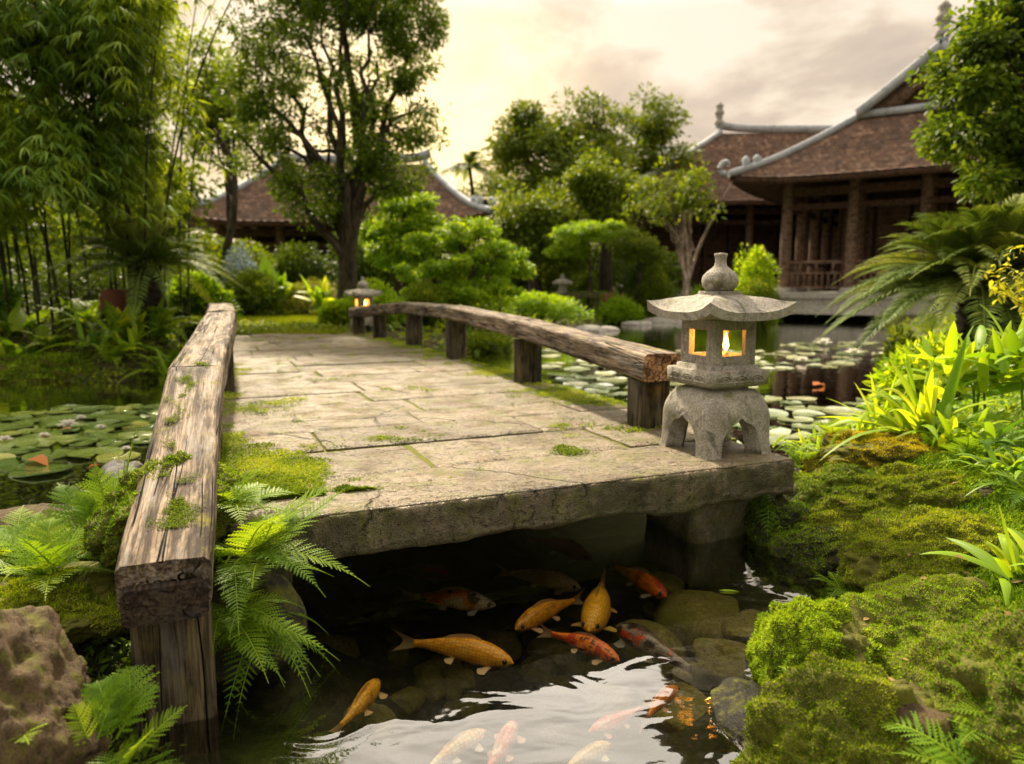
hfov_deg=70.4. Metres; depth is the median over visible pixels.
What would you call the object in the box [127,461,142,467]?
pebble
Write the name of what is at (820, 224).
door
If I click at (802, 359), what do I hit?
water lily
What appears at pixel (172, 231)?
broadleaf tree
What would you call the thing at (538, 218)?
broadleaf tree
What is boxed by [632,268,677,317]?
shrub
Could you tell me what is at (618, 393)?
lily pad
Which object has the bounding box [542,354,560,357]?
lily pad
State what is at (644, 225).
door
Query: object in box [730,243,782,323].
shrub
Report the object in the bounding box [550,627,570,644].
pond stone
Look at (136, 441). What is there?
lily pad
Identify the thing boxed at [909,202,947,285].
door
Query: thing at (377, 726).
pond stone
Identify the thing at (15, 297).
shrub
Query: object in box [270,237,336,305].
shrub
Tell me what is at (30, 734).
fern
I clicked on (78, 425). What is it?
lily pad
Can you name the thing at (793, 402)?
lily pad
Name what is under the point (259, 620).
fern
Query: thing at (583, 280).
shrub
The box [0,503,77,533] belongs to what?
boulder
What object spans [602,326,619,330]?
garden stone
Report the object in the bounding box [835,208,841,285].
door
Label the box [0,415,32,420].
lily pad
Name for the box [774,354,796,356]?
lily pad
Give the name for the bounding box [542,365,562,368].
lily pad
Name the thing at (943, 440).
grass tuft
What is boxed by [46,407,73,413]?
lily pad
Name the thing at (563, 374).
lily pad
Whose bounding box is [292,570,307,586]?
pond stone
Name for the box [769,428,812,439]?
lily pad
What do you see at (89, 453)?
lily pad
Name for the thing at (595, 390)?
lily pad
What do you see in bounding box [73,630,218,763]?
ground cover
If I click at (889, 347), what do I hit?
shrub
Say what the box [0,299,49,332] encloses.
tropical plant
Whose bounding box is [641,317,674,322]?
garden stone
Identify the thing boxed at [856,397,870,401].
lily pad
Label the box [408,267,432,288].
door
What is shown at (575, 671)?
pond stone
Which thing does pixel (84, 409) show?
lily pad
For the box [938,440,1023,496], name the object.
lance plant
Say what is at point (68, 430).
lily pad
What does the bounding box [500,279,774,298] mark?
ground cover
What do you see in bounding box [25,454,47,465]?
fallen leaf
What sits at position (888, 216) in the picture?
door
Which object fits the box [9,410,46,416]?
lily pad
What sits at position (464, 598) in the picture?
koi
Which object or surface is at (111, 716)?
fern
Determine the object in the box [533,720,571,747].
pond stone
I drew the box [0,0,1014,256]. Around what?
sky
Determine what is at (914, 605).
mossy boulder
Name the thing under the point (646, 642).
koi
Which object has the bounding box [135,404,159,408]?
lily pad
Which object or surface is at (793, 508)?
mossy boulder
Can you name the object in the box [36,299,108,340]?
fern
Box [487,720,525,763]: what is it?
koi
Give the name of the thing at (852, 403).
lily pad
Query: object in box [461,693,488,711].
pond stone
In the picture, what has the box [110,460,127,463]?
pebble
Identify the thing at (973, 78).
broadleaf tree
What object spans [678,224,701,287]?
door
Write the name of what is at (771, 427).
lily pad
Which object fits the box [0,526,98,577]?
mossy boulder
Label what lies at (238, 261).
shrub
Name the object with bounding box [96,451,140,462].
lily pad
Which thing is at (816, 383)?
fallen leaf
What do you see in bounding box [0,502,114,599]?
fern
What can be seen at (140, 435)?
lily pad
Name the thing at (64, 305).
fern
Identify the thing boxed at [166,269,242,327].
shrub
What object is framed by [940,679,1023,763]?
fern
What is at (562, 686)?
pond stone
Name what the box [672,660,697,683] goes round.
pond stone
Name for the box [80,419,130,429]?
lily pad
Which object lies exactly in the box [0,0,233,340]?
bamboo clump
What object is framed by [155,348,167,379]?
strap plant
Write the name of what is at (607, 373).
lily pad
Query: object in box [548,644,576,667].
pond stone
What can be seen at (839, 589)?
fern
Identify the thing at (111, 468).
pebble
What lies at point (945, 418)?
lance plant
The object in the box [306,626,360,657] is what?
boulder
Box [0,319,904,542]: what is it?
water
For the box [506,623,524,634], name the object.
pond stone
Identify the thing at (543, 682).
pond stone
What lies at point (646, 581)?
koi
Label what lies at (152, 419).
lily pad
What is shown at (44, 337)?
fern
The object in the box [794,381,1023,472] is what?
ground cover
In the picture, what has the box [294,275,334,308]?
croton
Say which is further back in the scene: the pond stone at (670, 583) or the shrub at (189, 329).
the shrub at (189, 329)
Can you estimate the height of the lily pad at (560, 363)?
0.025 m
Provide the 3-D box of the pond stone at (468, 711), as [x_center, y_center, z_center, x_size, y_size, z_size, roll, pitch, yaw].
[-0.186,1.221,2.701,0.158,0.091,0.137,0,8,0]
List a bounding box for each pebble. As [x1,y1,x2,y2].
[101,462,118,470]
[101,471,122,479]
[105,463,126,470]
[105,466,119,472]
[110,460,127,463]
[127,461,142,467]
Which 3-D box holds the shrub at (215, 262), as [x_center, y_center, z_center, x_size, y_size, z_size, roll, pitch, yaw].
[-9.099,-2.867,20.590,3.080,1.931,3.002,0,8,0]
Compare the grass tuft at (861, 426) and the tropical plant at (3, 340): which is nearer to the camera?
the grass tuft at (861, 426)
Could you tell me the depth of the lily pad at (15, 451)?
4.88 m
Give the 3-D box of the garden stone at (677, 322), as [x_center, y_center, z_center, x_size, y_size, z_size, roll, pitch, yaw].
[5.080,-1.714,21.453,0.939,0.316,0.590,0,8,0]
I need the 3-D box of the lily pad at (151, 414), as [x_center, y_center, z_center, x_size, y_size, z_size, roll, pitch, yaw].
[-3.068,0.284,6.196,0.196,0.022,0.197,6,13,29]
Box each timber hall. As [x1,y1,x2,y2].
[183,148,496,299]
[613,102,842,296]
[717,0,1020,315]
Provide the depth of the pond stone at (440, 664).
2.93 m
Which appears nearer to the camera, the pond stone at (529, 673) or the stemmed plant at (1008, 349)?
the pond stone at (529, 673)
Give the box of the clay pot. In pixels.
[97,289,128,322]
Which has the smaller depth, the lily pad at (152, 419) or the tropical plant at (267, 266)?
the lily pad at (152, 419)
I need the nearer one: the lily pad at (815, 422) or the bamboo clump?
the lily pad at (815, 422)
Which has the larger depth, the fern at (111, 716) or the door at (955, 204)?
the door at (955, 204)
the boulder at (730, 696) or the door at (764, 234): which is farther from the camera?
the door at (764, 234)
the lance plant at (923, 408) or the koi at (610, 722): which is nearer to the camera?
the koi at (610, 722)
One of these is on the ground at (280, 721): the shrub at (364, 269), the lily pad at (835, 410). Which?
the shrub at (364, 269)
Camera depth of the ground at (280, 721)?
2.87 m
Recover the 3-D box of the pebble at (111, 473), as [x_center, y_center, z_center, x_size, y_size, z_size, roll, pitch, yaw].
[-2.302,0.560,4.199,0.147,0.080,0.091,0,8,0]
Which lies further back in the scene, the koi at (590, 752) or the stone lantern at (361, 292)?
the stone lantern at (361, 292)
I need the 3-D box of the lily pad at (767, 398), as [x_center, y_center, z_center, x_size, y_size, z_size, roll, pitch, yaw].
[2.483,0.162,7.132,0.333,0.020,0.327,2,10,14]
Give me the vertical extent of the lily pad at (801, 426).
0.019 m
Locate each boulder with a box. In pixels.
[0,348,96,382]
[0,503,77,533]
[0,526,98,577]
[0,561,127,643]
[0,606,110,763]
[80,450,248,569]
[212,563,307,690]
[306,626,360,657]
[710,677,762,762]
[729,649,962,763]
[743,594,886,687]
[744,483,814,562]
[745,573,1011,686]
[767,511,846,576]
[777,560,837,587]
[793,460,879,501]
[795,427,946,473]
[799,460,992,539]
[835,503,1009,592]
[888,603,1023,763]
[894,683,954,746]
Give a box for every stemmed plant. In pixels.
[893,321,1023,414]
[928,304,1023,409]
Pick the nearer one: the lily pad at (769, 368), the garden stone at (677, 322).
the lily pad at (769, 368)
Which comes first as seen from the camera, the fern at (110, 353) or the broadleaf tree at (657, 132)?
the fern at (110, 353)
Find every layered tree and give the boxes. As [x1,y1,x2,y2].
[541,218,628,311]
[605,224,668,301]
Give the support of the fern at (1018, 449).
on the moss at (988, 576)
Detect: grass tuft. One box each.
[772,424,839,457]
[805,421,879,447]
[909,416,978,456]
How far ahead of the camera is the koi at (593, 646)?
2.39 m
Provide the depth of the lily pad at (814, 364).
10.14 m
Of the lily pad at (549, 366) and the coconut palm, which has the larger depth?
the coconut palm
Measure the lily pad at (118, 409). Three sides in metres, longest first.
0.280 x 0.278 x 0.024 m
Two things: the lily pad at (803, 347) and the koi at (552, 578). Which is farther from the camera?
the lily pad at (803, 347)
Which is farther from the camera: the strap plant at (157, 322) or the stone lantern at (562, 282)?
the stone lantern at (562, 282)
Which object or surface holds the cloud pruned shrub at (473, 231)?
on the ground at (280, 721)
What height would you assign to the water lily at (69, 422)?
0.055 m
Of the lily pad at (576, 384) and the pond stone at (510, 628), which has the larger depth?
the lily pad at (576, 384)
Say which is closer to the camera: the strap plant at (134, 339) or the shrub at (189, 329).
the strap plant at (134, 339)
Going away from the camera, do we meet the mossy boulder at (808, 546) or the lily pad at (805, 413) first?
the mossy boulder at (808, 546)
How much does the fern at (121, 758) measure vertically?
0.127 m
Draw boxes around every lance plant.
[814,336,1023,465]
[826,372,956,428]
[896,402,1009,445]
[922,503,1023,605]
[931,407,1023,464]
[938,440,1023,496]
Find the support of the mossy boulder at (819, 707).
on the ground at (280, 721)
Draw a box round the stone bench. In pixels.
[566,292,601,313]
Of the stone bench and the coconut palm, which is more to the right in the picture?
the stone bench
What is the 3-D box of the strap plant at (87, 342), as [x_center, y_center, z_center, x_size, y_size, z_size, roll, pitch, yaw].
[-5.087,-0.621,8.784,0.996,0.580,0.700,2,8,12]
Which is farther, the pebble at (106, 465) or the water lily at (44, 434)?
the water lily at (44, 434)
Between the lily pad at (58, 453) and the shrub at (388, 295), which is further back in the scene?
the shrub at (388, 295)
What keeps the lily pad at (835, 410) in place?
on the water
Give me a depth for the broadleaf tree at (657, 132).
32.30 m
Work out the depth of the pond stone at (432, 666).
2.87 m
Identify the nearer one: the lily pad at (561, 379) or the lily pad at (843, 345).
the lily pad at (561, 379)
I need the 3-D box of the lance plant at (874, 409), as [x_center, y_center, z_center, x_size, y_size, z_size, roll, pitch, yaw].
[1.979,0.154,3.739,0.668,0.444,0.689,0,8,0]
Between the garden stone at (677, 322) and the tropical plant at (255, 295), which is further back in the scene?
the garden stone at (677, 322)
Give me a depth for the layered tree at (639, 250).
22.50 m
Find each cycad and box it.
[18,202,257,336]
[811,193,1023,373]
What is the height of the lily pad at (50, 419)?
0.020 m
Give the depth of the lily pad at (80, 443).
5.12 m
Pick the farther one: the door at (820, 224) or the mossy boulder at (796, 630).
the door at (820, 224)
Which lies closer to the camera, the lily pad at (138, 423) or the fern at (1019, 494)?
the fern at (1019, 494)
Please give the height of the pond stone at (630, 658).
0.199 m
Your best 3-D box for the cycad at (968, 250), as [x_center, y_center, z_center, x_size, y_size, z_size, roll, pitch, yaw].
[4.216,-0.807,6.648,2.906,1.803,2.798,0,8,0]
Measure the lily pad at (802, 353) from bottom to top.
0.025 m
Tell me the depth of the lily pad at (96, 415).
6.24 m
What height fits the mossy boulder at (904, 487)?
0.457 m
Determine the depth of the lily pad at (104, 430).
5.55 m
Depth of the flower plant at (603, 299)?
22.14 m
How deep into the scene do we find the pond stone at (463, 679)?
2.84 m
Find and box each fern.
[0,342,40,354]
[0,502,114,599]
[0,505,80,563]
[8,718,60,744]
[23,325,73,351]
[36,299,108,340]
[42,295,98,321]
[46,429,136,539]
[63,664,159,745]
[86,705,187,763]
[90,342,131,372]
[94,300,159,354]
[111,306,197,340]
[117,349,179,383]
[212,580,339,683]
[213,482,369,634]
[214,612,339,739]
[217,464,299,532]
[734,494,791,540]
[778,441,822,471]
[802,418,855,441]
[810,571,862,597]
[877,711,981,763]
[938,435,1009,462]
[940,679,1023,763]
[960,422,1023,469]
[966,462,1023,508]
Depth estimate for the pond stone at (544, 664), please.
3.02 m
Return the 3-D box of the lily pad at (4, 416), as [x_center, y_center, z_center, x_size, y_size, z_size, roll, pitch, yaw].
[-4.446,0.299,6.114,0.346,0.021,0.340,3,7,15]
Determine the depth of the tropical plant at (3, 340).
8.69 m
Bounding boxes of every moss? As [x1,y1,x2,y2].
[141,361,210,529]
[220,332,689,501]
[747,423,1023,608]
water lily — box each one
[0,435,11,440]
[37,432,49,435]
[55,419,79,425]
[795,357,808,360]
[813,338,833,343]
[845,348,862,353]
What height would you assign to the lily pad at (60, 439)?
0.028 m
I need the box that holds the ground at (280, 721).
[0,295,1023,763]
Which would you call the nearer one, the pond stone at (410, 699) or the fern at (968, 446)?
the pond stone at (410, 699)
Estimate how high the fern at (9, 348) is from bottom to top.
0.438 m
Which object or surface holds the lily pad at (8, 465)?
on the water
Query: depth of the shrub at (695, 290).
23.24 m
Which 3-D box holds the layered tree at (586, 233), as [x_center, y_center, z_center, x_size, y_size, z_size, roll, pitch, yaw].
[2.150,-3.466,21.701,2.347,2.808,2.050,-7,11,-44]
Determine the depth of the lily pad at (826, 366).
9.96 m
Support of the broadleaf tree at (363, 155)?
on the ground at (280, 721)
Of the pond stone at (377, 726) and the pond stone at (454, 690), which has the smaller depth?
the pond stone at (377, 726)
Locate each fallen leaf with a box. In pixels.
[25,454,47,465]
[812,381,824,385]
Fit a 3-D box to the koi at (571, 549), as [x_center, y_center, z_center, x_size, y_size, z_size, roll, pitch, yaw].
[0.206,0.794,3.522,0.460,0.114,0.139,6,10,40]
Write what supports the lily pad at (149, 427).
on the water
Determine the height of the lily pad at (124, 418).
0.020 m
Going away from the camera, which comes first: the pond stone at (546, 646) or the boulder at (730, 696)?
the boulder at (730, 696)
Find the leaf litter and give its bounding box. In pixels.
[794,426,1023,721]
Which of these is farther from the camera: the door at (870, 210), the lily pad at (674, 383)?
the door at (870, 210)
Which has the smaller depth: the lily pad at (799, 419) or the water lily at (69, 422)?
the water lily at (69, 422)
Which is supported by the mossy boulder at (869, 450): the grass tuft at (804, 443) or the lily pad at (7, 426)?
the grass tuft at (804, 443)
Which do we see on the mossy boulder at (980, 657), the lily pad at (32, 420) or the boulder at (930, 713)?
the boulder at (930, 713)
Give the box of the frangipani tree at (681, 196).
[618,155,732,295]
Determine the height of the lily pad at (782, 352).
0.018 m
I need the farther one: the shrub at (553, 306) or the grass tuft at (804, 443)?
the shrub at (553, 306)
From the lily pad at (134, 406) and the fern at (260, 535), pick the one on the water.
the lily pad at (134, 406)
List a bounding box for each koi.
[329,678,387,748]
[391,628,513,674]
[395,586,495,615]
[430,728,486,763]
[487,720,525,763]
[494,562,580,594]
[514,588,584,632]
[523,529,592,562]
[536,620,619,664]
[568,741,610,763]
[571,568,616,633]
[589,698,652,738]
[606,554,668,598]
[614,622,711,693]
[639,685,681,733]
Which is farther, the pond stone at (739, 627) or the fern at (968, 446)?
the fern at (968, 446)
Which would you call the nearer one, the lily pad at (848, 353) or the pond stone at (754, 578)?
the pond stone at (754, 578)
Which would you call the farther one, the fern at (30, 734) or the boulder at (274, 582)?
the boulder at (274, 582)
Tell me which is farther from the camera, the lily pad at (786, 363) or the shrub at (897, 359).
the lily pad at (786, 363)
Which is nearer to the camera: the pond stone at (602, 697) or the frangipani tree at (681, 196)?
the pond stone at (602, 697)
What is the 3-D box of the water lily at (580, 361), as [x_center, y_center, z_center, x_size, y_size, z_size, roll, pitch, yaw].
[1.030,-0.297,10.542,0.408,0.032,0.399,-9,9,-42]
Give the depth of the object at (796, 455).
3.43 m
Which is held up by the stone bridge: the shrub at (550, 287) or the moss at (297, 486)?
the moss at (297, 486)
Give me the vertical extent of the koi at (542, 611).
0.100 m
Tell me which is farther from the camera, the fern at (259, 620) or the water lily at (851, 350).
the water lily at (851, 350)
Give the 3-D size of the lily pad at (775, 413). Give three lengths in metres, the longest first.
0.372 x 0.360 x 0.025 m
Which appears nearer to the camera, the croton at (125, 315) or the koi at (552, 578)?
the koi at (552, 578)
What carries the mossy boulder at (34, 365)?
on the ground at (280, 721)
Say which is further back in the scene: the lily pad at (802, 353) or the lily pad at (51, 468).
the lily pad at (802, 353)
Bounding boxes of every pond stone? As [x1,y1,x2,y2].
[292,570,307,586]
[339,703,396,746]
[387,645,408,666]
[389,686,425,713]
[409,633,423,648]
[413,662,441,675]
[415,669,445,687]
[421,684,446,701]
[425,659,443,673]
[431,653,462,675]
[443,668,476,694]
[443,697,482,725]
[444,682,461,700]
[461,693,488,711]
[478,630,521,667]
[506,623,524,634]
[519,664,541,682]
[521,653,556,674]
[527,637,562,655]
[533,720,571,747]
[535,674,556,689]
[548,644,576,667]
[548,675,576,698]
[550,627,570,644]
[563,661,590,683]
[565,593,589,630]
[582,678,635,720]
[586,659,612,679]
[612,619,687,678]
[636,570,683,604]
[644,682,711,731]
[655,590,738,654]
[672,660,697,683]
[693,637,747,679]
[721,609,761,644]
[744,575,768,580]
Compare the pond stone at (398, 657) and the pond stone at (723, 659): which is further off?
the pond stone at (398, 657)
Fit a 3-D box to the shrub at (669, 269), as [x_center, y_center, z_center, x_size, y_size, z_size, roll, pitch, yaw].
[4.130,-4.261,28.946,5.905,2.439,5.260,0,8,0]
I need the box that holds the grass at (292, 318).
[236,310,349,334]
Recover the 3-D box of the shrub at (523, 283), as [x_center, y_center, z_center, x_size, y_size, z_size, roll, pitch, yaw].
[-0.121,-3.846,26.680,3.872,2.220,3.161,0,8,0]
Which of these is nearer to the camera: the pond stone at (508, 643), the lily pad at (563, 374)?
the pond stone at (508, 643)
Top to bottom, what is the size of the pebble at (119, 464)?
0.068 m
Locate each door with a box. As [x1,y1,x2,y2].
[258,241,290,276]
[294,241,326,284]
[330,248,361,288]
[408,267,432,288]
[641,224,645,239]
[646,224,651,236]
[654,224,676,287]
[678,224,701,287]
[703,224,726,274]
[728,224,744,287]
[752,224,776,284]
[777,224,796,283]
[818,224,821,264]
[830,226,832,265]
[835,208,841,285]
[839,206,873,287]
[873,204,909,284]
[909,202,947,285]
[953,200,987,219]
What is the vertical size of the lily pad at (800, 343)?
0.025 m
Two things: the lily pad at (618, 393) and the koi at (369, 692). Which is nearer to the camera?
the koi at (369, 692)
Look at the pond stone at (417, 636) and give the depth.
3.23 m
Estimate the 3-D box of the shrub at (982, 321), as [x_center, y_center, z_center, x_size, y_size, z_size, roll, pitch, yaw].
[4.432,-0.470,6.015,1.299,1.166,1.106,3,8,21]
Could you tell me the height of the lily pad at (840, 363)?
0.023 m
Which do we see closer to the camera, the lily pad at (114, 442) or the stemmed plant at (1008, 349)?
the stemmed plant at (1008, 349)
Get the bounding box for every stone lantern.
[344,277,381,332]
[552,274,572,300]
[647,253,797,459]
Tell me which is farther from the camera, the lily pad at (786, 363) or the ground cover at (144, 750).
the lily pad at (786, 363)
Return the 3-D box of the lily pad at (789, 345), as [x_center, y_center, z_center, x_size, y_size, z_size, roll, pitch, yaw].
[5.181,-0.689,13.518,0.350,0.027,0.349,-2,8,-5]
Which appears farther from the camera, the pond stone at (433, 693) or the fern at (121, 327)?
the fern at (121, 327)
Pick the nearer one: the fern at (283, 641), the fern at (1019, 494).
the fern at (283, 641)
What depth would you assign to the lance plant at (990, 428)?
3.10 m
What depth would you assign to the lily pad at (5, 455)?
4.69 m
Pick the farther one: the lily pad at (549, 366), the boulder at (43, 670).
the lily pad at (549, 366)
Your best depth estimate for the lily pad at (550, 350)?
12.37 m
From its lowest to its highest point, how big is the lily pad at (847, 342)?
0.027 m
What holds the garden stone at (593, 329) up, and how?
on the ground at (280, 721)
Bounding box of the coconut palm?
[440,151,502,252]
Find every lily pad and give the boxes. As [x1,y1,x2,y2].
[0,414,8,418]
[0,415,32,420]
[0,422,33,430]
[0,431,22,436]
[0,438,38,449]
[0,446,36,454]
[0,453,15,459]
[0,454,52,472]
[8,464,72,477]
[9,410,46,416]
[12,431,62,439]
[13,419,40,423]
[16,428,50,433]
[22,449,75,460]
[28,435,84,446]
[37,414,80,423]
[41,423,62,427]
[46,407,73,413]
[50,404,89,409]
[51,427,79,432]
[62,423,90,427]
[67,446,123,458]
[69,438,98,445]
[72,405,116,412]
[76,432,113,440]
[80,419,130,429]
[82,411,121,418]
[84,428,114,434]
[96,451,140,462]
[97,415,140,421]
[97,438,129,446]
[101,406,132,413]
[112,430,152,440]
[120,410,142,414]
[121,421,149,427]
[125,404,142,408]
[129,423,154,430]
[130,416,156,422]
[131,437,150,443]
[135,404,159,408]
[137,408,158,412]
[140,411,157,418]
[542,349,557,351]
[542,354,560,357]
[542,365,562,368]
[544,362,564,364]
[546,373,580,376]
[555,377,582,381]
[563,382,588,386]
[564,367,590,371]
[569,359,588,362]
[575,375,605,379]
[579,363,597,366]
[583,383,618,389]
[584,388,608,393]
[595,371,615,375]
[597,377,627,382]
[605,392,627,396]
[670,382,684,385]
[761,395,782,401]
[762,367,774,369]
[769,409,788,417]
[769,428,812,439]
[769,436,787,445]
[770,426,786,429]
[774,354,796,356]
[775,351,792,352]
[775,366,794,369]
[777,362,791,364]
[777,416,813,422]
[780,344,799,345]
[780,401,801,404]
[785,405,824,410]
[786,356,806,358]
[786,396,816,400]
[792,423,819,429]
[793,358,819,361]
[793,409,825,416]
[794,342,816,344]
[794,352,814,354]
[795,346,818,349]
[806,363,822,365]
[812,420,829,423]
[822,365,837,367]
[822,406,864,416]
[826,361,854,365]
[833,345,851,346]
[836,351,864,354]
[837,342,855,343]
[838,359,858,360]
[843,402,863,405]
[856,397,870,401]
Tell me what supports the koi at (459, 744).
in the water
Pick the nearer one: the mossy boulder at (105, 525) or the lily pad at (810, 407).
the mossy boulder at (105, 525)
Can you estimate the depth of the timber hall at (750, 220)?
33.55 m
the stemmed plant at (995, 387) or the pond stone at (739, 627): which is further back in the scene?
the stemmed plant at (995, 387)
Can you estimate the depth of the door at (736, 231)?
33.58 m
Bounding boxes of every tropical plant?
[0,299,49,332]
[0,336,35,356]
[230,279,278,313]
[256,255,291,312]
[272,266,310,311]
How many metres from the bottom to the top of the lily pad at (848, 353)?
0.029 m
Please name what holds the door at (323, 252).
in the timber hall at (260, 221)
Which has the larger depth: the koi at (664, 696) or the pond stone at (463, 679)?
the pond stone at (463, 679)
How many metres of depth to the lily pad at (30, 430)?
5.56 m
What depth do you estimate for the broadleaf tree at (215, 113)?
20.66 m
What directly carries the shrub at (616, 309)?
on the ground at (280, 721)
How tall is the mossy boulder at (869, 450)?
0.386 m
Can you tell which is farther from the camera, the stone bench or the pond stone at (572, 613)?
the stone bench
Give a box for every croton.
[91,302,149,341]
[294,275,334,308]
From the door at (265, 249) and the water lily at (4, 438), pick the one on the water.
the water lily at (4, 438)
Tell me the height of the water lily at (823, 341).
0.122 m
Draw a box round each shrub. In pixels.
[0,201,209,311]
[0,246,198,314]
[0,271,27,326]
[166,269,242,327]
[171,248,243,288]
[174,315,204,343]
[198,229,277,281]
[221,239,257,311]
[223,266,288,315]
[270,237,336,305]
[273,277,336,314]
[316,298,353,327]
[322,231,415,294]
[327,276,410,328]
[359,190,458,295]
[392,214,535,328]
[398,280,457,329]
[461,251,554,300]
[462,280,518,333]
[466,330,513,352]
[504,289,594,322]
[540,271,557,297]
[555,248,690,300]
[567,270,598,291]
[575,290,632,306]
[595,295,645,323]
[619,260,663,297]
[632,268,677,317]
[678,284,705,296]
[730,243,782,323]
[741,277,784,324]
[859,326,976,426]
[867,324,921,406]
[965,278,1023,380]
[984,245,1023,318]
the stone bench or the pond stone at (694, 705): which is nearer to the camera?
the pond stone at (694, 705)
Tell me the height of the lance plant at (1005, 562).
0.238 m
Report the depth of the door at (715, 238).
33.57 m
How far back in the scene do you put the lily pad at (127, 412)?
6.34 m
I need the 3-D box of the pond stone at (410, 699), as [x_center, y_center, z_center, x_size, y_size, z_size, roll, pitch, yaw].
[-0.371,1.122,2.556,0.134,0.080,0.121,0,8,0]
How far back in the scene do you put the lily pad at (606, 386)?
7.98 m
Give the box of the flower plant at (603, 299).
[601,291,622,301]
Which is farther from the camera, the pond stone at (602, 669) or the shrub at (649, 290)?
the shrub at (649, 290)
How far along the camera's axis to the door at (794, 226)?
33.58 m
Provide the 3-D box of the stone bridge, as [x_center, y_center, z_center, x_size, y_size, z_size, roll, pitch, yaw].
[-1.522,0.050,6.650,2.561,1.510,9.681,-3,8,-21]
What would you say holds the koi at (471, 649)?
in the water
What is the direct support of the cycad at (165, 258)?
on the ground at (280, 721)
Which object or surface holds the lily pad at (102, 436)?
on the water
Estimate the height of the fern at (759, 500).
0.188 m
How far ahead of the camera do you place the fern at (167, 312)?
9.20 m
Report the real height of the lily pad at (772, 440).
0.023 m
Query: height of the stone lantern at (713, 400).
0.864 m
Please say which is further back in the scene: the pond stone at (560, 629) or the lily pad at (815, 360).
the lily pad at (815, 360)
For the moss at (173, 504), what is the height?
0.305 m
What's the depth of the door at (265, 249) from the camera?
27.90 m
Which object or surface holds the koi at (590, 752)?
in the water
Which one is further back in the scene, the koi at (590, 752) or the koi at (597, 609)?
the koi at (597, 609)
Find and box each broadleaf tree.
[15,87,224,272]
[139,20,274,263]
[206,0,459,299]
[457,167,538,254]
[479,85,643,288]
[480,176,597,298]
[560,147,660,301]
[605,81,704,281]
[904,0,1023,207]
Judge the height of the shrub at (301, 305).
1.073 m
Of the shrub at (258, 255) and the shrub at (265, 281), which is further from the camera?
the shrub at (258, 255)
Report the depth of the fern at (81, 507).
2.23 m
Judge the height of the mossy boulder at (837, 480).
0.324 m
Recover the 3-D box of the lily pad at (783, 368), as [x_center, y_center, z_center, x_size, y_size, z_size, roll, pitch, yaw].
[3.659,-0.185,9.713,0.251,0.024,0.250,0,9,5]
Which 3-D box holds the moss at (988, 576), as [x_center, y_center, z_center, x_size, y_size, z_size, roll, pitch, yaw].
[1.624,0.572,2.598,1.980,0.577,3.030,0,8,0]
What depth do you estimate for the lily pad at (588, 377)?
8.79 m
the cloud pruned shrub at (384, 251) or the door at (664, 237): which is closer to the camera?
the cloud pruned shrub at (384, 251)
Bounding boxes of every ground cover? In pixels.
[1,308,349,382]
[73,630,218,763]
[243,301,956,353]
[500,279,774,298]
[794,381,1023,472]
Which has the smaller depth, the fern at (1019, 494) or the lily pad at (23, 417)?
the fern at (1019, 494)
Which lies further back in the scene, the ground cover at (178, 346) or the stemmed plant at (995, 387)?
the ground cover at (178, 346)
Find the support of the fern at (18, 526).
on the mossy boulder at (80, 559)
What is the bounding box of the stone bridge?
[114,302,793,755]
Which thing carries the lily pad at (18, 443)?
on the water
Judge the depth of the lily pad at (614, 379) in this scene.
8.54 m
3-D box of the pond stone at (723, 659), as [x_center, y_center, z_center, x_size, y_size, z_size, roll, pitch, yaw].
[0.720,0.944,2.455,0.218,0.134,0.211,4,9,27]
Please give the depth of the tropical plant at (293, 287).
18.58 m
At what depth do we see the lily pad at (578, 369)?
9.62 m
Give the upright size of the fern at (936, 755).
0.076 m
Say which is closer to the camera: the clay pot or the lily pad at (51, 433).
the lily pad at (51, 433)
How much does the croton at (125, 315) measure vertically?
0.548 m
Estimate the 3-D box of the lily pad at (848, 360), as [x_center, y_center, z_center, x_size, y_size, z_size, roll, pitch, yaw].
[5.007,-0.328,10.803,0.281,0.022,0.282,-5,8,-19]
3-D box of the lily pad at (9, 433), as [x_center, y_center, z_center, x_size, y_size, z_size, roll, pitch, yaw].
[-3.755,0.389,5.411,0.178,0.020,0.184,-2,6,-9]
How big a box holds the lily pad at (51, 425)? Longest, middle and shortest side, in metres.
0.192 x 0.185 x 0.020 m
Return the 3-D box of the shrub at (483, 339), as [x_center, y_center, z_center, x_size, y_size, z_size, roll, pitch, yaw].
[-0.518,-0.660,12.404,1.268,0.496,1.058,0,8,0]
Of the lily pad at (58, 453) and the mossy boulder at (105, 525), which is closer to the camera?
the mossy boulder at (105, 525)
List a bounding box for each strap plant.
[38,308,122,351]
[88,324,168,360]
[103,296,185,342]
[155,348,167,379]
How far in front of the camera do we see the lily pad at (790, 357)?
11.21 m
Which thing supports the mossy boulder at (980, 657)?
on the ground at (280, 721)
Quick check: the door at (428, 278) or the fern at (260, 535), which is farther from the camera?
the door at (428, 278)
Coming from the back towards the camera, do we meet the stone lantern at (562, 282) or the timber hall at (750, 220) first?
the timber hall at (750, 220)
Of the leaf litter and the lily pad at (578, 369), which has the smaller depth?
the leaf litter
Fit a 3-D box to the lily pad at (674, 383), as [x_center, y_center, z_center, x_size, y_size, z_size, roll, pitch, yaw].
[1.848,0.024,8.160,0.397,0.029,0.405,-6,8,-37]
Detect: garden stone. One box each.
[574,325,606,332]
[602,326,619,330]
[621,321,651,325]
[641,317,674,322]
[669,320,681,323]
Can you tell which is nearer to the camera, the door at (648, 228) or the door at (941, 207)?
the door at (941, 207)

